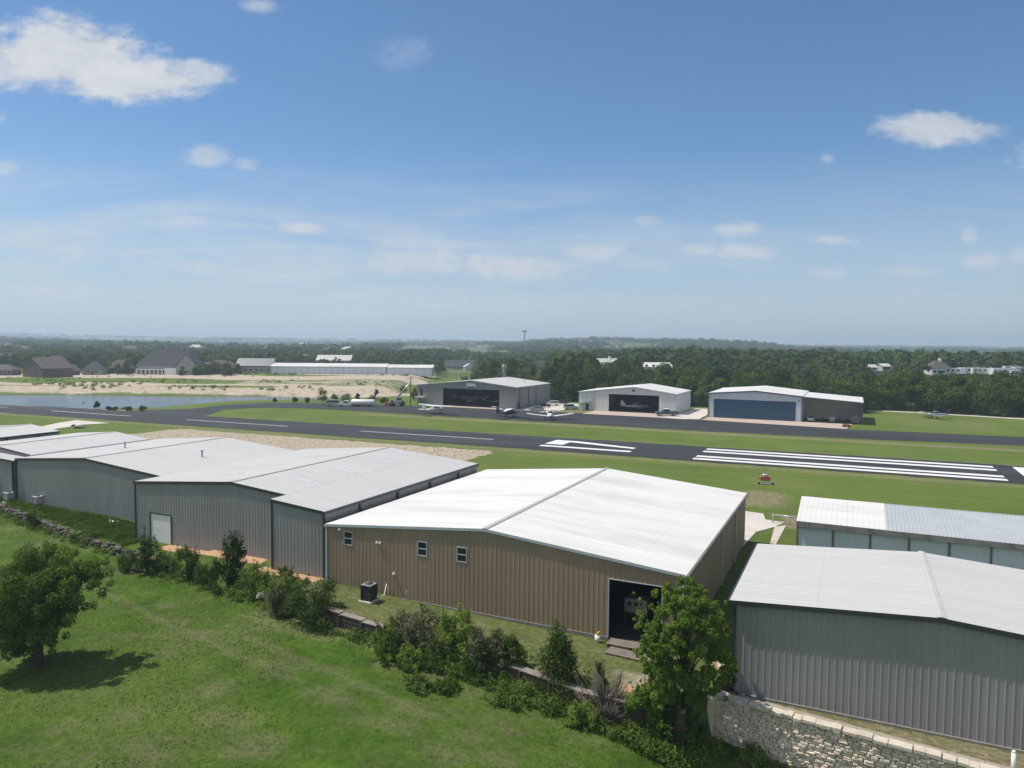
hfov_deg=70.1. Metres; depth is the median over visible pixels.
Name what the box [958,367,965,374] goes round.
caravan
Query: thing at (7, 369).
house
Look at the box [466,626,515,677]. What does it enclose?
bush
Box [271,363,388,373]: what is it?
long hangar row
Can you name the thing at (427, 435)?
runway centre line
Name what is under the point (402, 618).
bush
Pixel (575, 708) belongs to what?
bush
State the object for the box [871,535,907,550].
door
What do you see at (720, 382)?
woodland tree
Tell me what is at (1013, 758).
marker post
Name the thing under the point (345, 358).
barn
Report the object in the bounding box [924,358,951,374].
house
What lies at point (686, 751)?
bush
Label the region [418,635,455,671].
bush
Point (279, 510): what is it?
grey hangar
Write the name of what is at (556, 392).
woodland tree
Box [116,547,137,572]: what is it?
bush
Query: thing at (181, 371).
woodland tree
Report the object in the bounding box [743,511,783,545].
concrete pad
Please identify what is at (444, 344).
distant house
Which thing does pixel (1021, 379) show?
woodland tree
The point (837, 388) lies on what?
woodland tree
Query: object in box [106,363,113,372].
woodland tree
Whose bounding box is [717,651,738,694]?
bush
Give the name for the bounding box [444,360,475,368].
house
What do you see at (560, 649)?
cedar tree
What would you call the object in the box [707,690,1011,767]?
stone retaining wall
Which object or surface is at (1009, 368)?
caravan
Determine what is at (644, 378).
woodland tree
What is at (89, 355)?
woodland tree
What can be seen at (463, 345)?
distant house
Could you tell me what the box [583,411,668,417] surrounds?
hangar apron
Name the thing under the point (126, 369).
woodland tree
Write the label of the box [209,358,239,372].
house
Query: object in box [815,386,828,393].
woodland tree
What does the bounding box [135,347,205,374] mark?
house
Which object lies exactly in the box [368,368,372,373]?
door
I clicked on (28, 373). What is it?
door
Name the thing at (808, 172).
sky
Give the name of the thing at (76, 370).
house
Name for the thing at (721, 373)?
woodland tree
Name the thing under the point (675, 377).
woodland tree
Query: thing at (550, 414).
light aircraft
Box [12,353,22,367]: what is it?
woodland tree
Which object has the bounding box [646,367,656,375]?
woodland tree
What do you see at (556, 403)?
parked car
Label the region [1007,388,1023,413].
woodland tree
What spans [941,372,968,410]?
woodland tree
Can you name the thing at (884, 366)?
building
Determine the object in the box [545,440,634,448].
runway number
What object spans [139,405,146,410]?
shrub
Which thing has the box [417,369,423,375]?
door
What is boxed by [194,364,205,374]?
woodland tree
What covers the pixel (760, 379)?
woodland tree
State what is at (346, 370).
door
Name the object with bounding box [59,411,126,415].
runway centre line
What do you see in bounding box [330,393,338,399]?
shrub
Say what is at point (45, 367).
house
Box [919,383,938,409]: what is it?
woodland tree
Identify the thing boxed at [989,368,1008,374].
caravan
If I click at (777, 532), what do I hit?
concrete path
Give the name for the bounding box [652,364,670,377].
woodland tree
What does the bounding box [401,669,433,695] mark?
bush
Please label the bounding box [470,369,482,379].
woodland tree
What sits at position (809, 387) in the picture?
woodland tree
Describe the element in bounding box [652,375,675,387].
woodland tree
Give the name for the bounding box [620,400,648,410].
light aircraft
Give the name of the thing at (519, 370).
woodland tree
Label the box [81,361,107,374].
house
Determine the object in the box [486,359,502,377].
woodland tree
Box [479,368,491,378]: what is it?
woodland tree
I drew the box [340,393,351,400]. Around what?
shrub
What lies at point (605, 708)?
bare brush
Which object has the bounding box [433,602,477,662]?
bush
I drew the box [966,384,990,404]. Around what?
woodland tree
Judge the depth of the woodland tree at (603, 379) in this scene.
275.45 m
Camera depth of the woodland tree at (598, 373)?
268.90 m
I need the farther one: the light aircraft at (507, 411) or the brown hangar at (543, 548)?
the light aircraft at (507, 411)
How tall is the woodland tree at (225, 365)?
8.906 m
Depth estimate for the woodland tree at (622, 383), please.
267.19 m
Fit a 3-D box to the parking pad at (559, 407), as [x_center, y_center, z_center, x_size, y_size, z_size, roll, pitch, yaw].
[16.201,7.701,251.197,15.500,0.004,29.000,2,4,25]
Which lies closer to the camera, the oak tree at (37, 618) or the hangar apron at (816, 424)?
the oak tree at (37, 618)
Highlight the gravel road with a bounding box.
[866,410,1023,419]
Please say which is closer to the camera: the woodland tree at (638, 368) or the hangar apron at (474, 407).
the hangar apron at (474, 407)
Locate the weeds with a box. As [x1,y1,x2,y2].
[0,501,812,767]
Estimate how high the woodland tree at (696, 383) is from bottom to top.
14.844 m
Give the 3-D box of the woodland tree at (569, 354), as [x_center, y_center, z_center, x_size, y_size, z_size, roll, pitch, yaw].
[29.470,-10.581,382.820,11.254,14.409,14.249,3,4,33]
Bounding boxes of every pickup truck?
[338,401,351,405]
[655,408,678,415]
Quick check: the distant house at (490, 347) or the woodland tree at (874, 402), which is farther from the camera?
the distant house at (490, 347)
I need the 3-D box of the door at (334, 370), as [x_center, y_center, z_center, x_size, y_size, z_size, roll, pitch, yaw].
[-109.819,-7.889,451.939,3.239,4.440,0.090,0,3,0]
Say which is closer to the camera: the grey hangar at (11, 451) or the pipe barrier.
the pipe barrier
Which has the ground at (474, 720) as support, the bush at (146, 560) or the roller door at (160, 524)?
the bush at (146, 560)
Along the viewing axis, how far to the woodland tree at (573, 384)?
271.90 m
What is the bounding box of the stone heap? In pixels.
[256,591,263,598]
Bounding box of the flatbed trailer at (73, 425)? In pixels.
[71,424,86,428]
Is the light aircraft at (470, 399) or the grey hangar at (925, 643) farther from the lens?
the light aircraft at (470, 399)
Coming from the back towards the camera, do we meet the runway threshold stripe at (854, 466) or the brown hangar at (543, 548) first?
the runway threshold stripe at (854, 466)
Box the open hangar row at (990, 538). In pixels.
[796,496,1023,569]
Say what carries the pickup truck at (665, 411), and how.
on the ground at (474, 720)
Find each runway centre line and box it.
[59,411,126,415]
[196,420,279,425]
[363,431,492,439]
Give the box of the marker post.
[1011,750,1016,767]
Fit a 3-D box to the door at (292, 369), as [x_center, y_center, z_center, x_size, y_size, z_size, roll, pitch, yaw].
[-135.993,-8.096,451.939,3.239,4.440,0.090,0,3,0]
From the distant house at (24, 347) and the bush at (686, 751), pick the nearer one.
the bush at (686, 751)
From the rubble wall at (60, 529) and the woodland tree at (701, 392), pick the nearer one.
the rubble wall at (60, 529)
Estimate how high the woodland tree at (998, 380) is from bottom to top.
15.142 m
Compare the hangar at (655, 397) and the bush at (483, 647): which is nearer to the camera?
the bush at (483, 647)
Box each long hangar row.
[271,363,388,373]
[387,364,434,375]
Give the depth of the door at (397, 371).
451.91 m
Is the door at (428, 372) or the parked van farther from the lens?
the door at (428, 372)
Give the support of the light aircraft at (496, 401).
in the hangar at (513, 392)
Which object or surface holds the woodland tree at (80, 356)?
on the ground at (474, 720)
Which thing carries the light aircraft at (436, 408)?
on the taxiway
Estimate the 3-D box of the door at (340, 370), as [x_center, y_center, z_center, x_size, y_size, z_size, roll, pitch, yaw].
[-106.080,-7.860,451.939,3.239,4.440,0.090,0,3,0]
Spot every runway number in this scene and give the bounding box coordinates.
[540,445,630,451]
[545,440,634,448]
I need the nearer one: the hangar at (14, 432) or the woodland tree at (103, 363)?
the hangar at (14, 432)
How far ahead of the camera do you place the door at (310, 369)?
451.91 m
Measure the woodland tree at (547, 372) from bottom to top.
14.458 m
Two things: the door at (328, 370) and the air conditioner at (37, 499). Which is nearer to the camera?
the air conditioner at (37, 499)
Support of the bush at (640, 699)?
on the ground at (474, 720)
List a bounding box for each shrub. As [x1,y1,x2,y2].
[93,400,100,407]
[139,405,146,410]
[197,530,247,594]
[316,389,327,401]
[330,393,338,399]
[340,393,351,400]
[368,394,377,399]
[378,397,388,402]
[411,388,416,400]
[434,368,448,379]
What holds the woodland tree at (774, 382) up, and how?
on the ground at (474, 720)
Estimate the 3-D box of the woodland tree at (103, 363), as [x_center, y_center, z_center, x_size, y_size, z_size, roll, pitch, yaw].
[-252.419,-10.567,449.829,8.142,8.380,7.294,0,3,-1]
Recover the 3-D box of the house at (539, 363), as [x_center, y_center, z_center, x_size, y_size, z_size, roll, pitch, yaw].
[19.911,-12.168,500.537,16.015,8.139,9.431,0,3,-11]
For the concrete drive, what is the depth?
225.77 m
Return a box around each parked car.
[530,406,544,410]
[536,403,550,406]
[548,401,558,405]
[558,399,568,403]
[563,404,577,409]
[807,415,814,420]
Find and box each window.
[344,531,352,545]
[417,541,426,556]
[457,547,466,562]
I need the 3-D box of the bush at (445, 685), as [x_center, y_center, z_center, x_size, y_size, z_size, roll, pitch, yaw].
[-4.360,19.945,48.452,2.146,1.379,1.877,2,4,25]
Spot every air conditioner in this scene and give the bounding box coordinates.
[2,491,14,502]
[32,495,43,504]
[358,581,386,604]
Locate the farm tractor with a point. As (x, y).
(389, 403)
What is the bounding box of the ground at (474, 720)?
[0,334,1023,767]
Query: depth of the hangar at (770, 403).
213.88 m
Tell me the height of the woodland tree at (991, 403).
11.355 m
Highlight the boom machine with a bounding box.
[393,381,411,405]
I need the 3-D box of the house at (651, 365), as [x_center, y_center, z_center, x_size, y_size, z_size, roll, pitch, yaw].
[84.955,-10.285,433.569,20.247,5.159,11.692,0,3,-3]
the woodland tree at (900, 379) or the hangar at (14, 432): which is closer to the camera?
the hangar at (14, 432)
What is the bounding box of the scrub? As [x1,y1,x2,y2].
[0,372,408,409]
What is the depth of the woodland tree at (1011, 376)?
260.66 m
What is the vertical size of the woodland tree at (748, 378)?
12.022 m
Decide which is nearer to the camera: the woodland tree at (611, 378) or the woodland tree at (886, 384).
the woodland tree at (886, 384)
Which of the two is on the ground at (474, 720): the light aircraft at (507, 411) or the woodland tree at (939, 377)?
the woodland tree at (939, 377)
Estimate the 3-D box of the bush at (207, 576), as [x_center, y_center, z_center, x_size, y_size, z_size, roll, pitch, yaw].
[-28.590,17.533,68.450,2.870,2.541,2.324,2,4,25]
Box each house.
[0,364,22,374]
[13,345,31,348]
[22,357,73,377]
[71,364,80,374]
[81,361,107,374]
[108,360,135,372]
[122,346,136,349]
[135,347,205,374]
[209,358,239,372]
[440,342,449,346]
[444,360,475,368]
[450,344,459,349]
[458,343,466,348]
[467,342,476,347]
[487,345,495,350]
[533,360,545,368]
[596,356,616,366]
[610,338,619,342]
[642,362,671,368]
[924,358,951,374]
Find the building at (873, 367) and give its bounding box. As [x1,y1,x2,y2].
[866,364,878,370]
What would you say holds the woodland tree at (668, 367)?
on the ground at (474, 720)
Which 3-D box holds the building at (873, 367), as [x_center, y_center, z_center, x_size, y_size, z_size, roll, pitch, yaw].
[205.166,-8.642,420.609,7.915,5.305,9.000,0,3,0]
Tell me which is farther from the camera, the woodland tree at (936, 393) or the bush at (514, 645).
the woodland tree at (936, 393)
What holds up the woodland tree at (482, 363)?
on the ground at (474, 720)
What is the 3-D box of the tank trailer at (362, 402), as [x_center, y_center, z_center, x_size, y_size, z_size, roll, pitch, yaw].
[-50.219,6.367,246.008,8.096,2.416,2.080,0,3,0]
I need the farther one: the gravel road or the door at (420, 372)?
the door at (420, 372)
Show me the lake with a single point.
(73, 401)
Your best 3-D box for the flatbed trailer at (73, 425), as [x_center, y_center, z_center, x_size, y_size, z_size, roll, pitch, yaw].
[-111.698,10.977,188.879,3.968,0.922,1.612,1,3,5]
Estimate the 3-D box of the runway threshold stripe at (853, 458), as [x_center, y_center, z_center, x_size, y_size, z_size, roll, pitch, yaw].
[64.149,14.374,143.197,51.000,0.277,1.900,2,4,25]
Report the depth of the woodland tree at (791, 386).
242.83 m
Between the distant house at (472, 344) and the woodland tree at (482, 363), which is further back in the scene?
the distant house at (472, 344)
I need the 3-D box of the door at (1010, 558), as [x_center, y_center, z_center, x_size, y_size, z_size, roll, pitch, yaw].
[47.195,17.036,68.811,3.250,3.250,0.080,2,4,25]
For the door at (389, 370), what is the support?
in the long hangar row at (420, 370)
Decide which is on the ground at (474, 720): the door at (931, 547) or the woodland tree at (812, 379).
the woodland tree at (812, 379)
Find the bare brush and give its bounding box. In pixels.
[573,668,631,729]
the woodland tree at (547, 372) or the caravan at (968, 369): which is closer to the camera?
the woodland tree at (547, 372)
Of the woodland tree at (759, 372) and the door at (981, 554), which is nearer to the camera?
the door at (981, 554)
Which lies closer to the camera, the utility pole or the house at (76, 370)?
the utility pole
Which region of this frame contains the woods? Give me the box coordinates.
[0,332,1023,380]
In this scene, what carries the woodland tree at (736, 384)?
on the ground at (474, 720)
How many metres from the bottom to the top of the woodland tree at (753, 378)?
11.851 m
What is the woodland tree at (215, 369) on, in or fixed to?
on the ground at (474, 720)
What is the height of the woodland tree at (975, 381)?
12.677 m
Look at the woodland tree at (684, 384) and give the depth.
257.17 m
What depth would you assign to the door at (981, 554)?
70.17 m
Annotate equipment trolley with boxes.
[757,474,773,484]
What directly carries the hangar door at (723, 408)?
in the hangar at (770, 403)
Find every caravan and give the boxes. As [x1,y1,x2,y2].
[945,368,959,374]
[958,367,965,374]
[959,367,980,374]
[970,367,986,374]
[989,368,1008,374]
[996,367,1018,369]
[1007,370,1020,375]
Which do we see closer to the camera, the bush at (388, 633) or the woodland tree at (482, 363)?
the bush at (388, 633)
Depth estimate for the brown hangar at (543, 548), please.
61.94 m
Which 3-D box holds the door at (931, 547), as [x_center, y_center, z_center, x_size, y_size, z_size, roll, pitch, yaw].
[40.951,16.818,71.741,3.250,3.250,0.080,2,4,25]
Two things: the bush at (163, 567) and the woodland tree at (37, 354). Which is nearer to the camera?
the bush at (163, 567)
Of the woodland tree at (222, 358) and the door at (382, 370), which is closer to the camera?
the door at (382, 370)
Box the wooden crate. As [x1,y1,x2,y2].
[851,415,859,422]
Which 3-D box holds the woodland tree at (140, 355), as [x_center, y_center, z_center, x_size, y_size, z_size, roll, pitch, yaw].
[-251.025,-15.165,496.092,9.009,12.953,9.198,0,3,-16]
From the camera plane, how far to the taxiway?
202.71 m
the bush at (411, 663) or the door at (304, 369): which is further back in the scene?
the door at (304, 369)
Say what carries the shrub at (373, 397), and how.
on the ground at (474, 720)
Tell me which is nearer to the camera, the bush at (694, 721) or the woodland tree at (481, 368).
the bush at (694, 721)
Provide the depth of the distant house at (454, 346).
1535.59 m
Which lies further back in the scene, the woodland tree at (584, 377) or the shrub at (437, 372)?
the shrub at (437, 372)
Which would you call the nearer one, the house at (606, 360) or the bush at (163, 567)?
the bush at (163, 567)
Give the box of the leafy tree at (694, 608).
[632,575,737,711]
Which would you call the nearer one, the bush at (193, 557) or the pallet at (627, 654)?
the pallet at (627, 654)
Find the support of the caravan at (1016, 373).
on the ground at (474, 720)
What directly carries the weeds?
on the ground at (474, 720)
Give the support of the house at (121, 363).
on the ground at (474, 720)
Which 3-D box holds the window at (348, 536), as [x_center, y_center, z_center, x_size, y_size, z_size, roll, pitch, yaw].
[-14.509,13.677,64.719,0.950,1.250,0.100,2,4,25]
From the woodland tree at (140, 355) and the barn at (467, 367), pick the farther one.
the barn at (467, 367)
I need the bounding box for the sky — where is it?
[0,0,1023,346]
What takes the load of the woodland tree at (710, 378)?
on the ground at (474, 720)
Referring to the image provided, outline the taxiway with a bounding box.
[131,402,1023,445]
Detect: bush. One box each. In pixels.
[25,511,41,527]
[80,526,104,541]
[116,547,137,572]
[128,527,163,573]
[153,549,179,575]
[169,543,201,583]
[193,556,218,582]
[222,559,278,597]
[259,565,302,602]
[259,581,291,618]
[275,574,346,631]
[363,619,401,664]
[385,607,415,643]
[393,642,425,672]
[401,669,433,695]
[402,601,442,653]
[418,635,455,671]
[432,675,462,696]
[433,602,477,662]
[454,649,488,679]
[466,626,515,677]
[480,674,534,710]
[497,633,534,670]
[561,699,600,734]
[587,660,609,690]
[623,681,668,736]
[629,720,716,767]
[635,676,683,714]
[655,701,707,756]
[699,736,727,757]
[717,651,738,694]
[735,741,770,767]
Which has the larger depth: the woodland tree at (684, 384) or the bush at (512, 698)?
the woodland tree at (684, 384)
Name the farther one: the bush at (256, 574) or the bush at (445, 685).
the bush at (256, 574)
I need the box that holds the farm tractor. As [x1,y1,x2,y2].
[385,400,395,405]
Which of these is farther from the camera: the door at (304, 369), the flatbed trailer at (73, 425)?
the door at (304, 369)
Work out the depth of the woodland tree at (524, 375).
322.50 m
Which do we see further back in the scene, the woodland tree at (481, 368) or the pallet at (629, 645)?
the woodland tree at (481, 368)
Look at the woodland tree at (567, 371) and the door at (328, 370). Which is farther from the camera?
the door at (328, 370)
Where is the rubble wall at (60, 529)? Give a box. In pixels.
[0,502,157,566]
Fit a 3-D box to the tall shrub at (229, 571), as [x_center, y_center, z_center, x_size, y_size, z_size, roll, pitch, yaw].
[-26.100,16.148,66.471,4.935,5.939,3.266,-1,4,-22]
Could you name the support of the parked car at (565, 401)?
on the parking pad at (559, 407)
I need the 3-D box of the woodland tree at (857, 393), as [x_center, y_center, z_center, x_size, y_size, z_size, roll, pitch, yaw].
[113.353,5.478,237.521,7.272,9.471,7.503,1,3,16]
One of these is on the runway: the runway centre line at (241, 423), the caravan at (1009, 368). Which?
the runway centre line at (241, 423)
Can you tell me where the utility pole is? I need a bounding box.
[407,376,413,406]
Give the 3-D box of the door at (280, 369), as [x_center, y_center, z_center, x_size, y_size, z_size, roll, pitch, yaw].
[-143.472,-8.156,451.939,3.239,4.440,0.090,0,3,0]
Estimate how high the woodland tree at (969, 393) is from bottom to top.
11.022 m
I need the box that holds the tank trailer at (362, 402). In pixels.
[351,399,374,406]
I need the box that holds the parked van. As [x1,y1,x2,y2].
[326,400,341,406]
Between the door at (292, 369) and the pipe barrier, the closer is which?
the pipe barrier
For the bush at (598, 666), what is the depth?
46.52 m
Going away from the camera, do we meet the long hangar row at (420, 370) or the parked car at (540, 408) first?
the parked car at (540, 408)
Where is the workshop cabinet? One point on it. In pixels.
(632, 602)
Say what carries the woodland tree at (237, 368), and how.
on the ground at (474, 720)
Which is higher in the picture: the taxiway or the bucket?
the taxiway
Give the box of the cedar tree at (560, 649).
[531,619,591,703]
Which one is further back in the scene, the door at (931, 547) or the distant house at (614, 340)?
the distant house at (614, 340)
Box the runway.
[0,405,1023,483]
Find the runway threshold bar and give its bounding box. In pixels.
[1013,467,1023,475]
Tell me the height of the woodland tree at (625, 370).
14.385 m
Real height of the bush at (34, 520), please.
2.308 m
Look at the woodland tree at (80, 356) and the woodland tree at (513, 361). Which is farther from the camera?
the woodland tree at (80, 356)
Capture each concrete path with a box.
[41,420,103,428]
[770,525,785,543]
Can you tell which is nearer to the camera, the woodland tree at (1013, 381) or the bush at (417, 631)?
the bush at (417, 631)
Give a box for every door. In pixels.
[25,370,36,376]
[151,513,170,543]
[278,367,282,373]
[284,367,288,373]
[290,367,294,373]
[296,367,300,373]
[302,367,306,373]
[308,367,312,373]
[314,368,318,373]
[320,368,324,373]
[326,368,330,373]
[332,368,336,373]
[338,368,342,373]
[344,368,348,373]
[350,368,354,373]
[356,368,360,373]
[362,368,366,373]
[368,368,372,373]
[374,368,379,373]
[380,368,385,373]
[387,368,393,374]
[395,368,400,374]
[402,369,408,374]
[410,369,416,374]
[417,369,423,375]
[425,369,431,375]
[713,399,795,420]
[798,527,831,546]
[834,531,868,548]
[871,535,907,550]
[910,539,947,556]
[950,543,990,563]
[992,548,1023,569]
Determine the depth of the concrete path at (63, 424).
199.38 m
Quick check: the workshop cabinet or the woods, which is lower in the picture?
the workshop cabinet
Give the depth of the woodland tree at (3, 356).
496.09 m
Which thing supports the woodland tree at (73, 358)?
on the ground at (474, 720)
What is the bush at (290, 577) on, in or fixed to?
on the ground at (474, 720)
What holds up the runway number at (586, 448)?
on the runway
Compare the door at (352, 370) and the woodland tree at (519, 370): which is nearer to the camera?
the woodland tree at (519, 370)
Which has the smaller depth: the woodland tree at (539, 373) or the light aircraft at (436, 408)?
the light aircraft at (436, 408)
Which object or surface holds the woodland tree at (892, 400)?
on the ground at (474, 720)
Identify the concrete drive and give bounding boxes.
[660,408,707,418]
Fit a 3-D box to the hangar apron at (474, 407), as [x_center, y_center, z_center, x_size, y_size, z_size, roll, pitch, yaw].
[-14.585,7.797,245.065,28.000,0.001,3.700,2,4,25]
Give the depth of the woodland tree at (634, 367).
310.04 m
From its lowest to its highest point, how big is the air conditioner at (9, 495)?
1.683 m
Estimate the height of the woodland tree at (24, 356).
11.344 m
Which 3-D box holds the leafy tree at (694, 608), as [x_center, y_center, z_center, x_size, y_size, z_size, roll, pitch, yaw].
[10.341,16.915,44.548,6.445,10.372,4.802,0,3,0]
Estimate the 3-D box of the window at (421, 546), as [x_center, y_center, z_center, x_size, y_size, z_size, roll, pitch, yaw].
[-7.541,13.870,61.447,0.950,1.250,0.100,2,4,25]
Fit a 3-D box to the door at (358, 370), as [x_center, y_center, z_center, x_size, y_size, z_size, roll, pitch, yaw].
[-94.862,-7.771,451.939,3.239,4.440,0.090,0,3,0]
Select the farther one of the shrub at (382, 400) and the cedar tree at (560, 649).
the shrub at (382, 400)
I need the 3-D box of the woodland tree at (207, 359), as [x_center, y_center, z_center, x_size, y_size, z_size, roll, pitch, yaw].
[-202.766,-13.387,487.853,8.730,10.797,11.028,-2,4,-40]
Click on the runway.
(1010, 474)
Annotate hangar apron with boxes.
[442,405,503,409]
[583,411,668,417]
[703,417,851,428]
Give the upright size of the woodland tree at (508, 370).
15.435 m
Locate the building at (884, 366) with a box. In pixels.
[876,363,891,370]
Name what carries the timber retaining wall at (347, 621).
on the ground at (474, 720)
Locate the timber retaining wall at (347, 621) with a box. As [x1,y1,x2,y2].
[316,606,685,748]
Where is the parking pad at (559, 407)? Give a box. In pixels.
[522,403,577,410]
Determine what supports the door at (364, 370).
in the long hangar row at (325, 368)
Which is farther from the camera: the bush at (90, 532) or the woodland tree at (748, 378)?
the woodland tree at (748, 378)
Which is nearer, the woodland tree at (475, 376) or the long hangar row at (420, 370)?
the woodland tree at (475, 376)
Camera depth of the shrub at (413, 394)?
258.27 m
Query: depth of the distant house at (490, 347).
1576.72 m
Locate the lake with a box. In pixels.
[0,395,339,408]
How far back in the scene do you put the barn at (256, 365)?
462.25 m
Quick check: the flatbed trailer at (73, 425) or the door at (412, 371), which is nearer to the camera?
the flatbed trailer at (73, 425)
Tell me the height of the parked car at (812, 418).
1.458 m
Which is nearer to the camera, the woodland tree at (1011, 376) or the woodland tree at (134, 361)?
the woodland tree at (1011, 376)
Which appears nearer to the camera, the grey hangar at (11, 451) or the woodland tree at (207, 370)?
the grey hangar at (11, 451)
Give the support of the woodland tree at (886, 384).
on the ground at (474, 720)
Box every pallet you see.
[605,647,650,660]
[606,638,639,650]
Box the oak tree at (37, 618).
[0,530,116,684]
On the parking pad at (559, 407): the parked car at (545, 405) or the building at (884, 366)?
the parked car at (545, 405)
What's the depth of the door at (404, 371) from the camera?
451.91 m
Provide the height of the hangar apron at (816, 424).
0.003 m
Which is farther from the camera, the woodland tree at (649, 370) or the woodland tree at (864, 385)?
the woodland tree at (649, 370)
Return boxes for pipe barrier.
[772,514,796,524]
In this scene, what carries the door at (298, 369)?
in the long hangar row at (325, 368)
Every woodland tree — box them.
[0,354,10,364]
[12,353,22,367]
[20,354,29,368]
[34,352,43,356]
[65,353,79,366]
[72,352,89,368]
[84,352,97,362]
[99,361,107,365]
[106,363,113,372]
[113,364,121,373]
[116,361,134,374]
[130,355,138,369]
[136,353,145,364]
[178,366,187,375]
[191,368,198,374]
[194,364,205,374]
[202,363,212,374]
[205,357,212,361]
[210,361,220,373]
[217,355,228,359]
[219,362,233,375]
[233,363,242,373]
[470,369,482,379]
[473,361,487,372]
[478,366,487,373]
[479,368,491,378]
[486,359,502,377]
[494,361,517,377]
[501,357,519,369]
[515,367,528,377]
[520,370,534,379]
[531,365,548,381]
[534,367,560,396]
[540,366,552,380]
[548,372,572,399]
[554,360,586,394]
[560,371,585,401]
[562,350,575,356]
[576,373,589,390]
[576,373,595,393]
[583,361,595,369]
[583,366,615,388]
[592,371,612,388]
[601,367,619,382]
[603,362,618,372]
[613,368,632,385]
[615,371,633,385]
[616,361,630,375]
[616,380,625,385]
[627,370,648,385]
[627,372,654,384]
[630,363,643,372]
[632,367,645,373]
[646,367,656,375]
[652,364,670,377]
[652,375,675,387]
[654,361,676,382]
[668,375,678,387]
[676,376,695,405]
[677,367,708,402]
[692,385,708,406]
[700,370,716,391]
[708,377,727,391]
[712,366,730,383]
[727,376,746,386]
[729,380,743,386]
[743,373,753,386]
[746,375,764,384]
[752,375,767,385]
[753,369,765,374]
[759,375,783,387]
[765,365,796,385]
[783,383,796,388]
[794,378,809,391]
[799,381,818,391]
[805,377,824,391]
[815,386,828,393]
[827,377,857,394]
[827,378,853,395]
[850,386,871,412]
[855,372,876,398]
[859,382,869,397]
[863,385,879,410]
[870,374,892,404]
[872,377,907,409]
[885,387,899,404]
[890,368,915,397]
[902,371,930,410]
[915,374,942,407]
[917,379,967,412]
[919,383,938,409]
[930,372,948,385]
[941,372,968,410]
[957,384,984,413]
[965,371,993,390]
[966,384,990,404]
[968,376,987,388]
[969,384,1015,415]
[979,371,1016,410]
[991,370,1021,389]
[1000,377,1018,408]
[1004,387,1023,415]
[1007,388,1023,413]
[1014,375,1023,386]
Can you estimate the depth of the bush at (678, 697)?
44.63 m
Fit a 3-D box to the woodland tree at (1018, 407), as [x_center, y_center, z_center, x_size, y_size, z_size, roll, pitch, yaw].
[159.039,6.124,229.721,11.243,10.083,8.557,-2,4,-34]
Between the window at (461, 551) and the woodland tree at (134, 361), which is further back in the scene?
the woodland tree at (134, 361)
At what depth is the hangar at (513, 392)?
253.02 m
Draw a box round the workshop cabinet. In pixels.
[623,594,651,624]
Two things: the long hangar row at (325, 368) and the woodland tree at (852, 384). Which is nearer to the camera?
the woodland tree at (852, 384)
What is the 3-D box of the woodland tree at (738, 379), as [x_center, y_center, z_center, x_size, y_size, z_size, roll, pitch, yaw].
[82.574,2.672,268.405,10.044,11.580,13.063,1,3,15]
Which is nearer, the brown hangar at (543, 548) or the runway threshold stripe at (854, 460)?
the brown hangar at (543, 548)
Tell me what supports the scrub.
on the ground at (474, 720)
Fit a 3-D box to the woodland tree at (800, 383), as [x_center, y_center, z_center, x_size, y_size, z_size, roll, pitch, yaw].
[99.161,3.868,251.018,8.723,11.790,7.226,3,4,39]
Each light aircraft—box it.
[421,404,453,413]
[452,393,489,404]
[481,398,498,405]
[492,406,529,417]
[526,408,573,419]
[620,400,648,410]
[919,409,950,418]
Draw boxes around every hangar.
[0,424,60,440]
[0,431,150,498]
[14,437,294,520]
[133,447,478,578]
[323,468,747,653]
[417,377,550,408]
[578,383,691,412]
[707,386,863,424]
[727,544,1023,753]
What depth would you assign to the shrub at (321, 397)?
257.00 m
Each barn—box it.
[236,358,276,372]
[316,355,352,362]
[463,363,472,370]
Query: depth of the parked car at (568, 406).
240.00 m
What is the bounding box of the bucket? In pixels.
[595,631,599,642]
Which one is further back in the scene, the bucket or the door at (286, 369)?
the door at (286, 369)
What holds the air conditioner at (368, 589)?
on the ground at (474, 720)
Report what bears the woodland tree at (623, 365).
on the ground at (474, 720)
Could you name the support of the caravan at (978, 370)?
on the ground at (474, 720)
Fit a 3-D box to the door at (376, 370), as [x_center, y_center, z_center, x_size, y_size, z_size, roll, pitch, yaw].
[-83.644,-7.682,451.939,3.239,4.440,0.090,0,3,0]
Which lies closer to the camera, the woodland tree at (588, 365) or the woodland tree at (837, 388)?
the woodland tree at (837, 388)
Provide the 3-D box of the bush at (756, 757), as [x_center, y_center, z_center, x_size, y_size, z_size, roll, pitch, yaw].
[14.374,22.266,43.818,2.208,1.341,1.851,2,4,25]
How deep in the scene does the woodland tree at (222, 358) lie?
499.32 m
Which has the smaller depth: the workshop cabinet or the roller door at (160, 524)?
the workshop cabinet
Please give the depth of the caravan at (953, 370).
382.61 m
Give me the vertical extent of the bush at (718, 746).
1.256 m
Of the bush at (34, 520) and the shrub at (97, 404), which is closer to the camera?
the bush at (34, 520)
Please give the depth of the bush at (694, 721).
44.05 m
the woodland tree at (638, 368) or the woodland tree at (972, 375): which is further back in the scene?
the woodland tree at (638, 368)
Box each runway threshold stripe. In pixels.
[693,458,1007,480]
[696,455,1003,476]
[703,451,996,470]
[706,448,993,467]
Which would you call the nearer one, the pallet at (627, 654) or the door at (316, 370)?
the pallet at (627, 654)
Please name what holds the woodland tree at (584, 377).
on the ground at (474, 720)

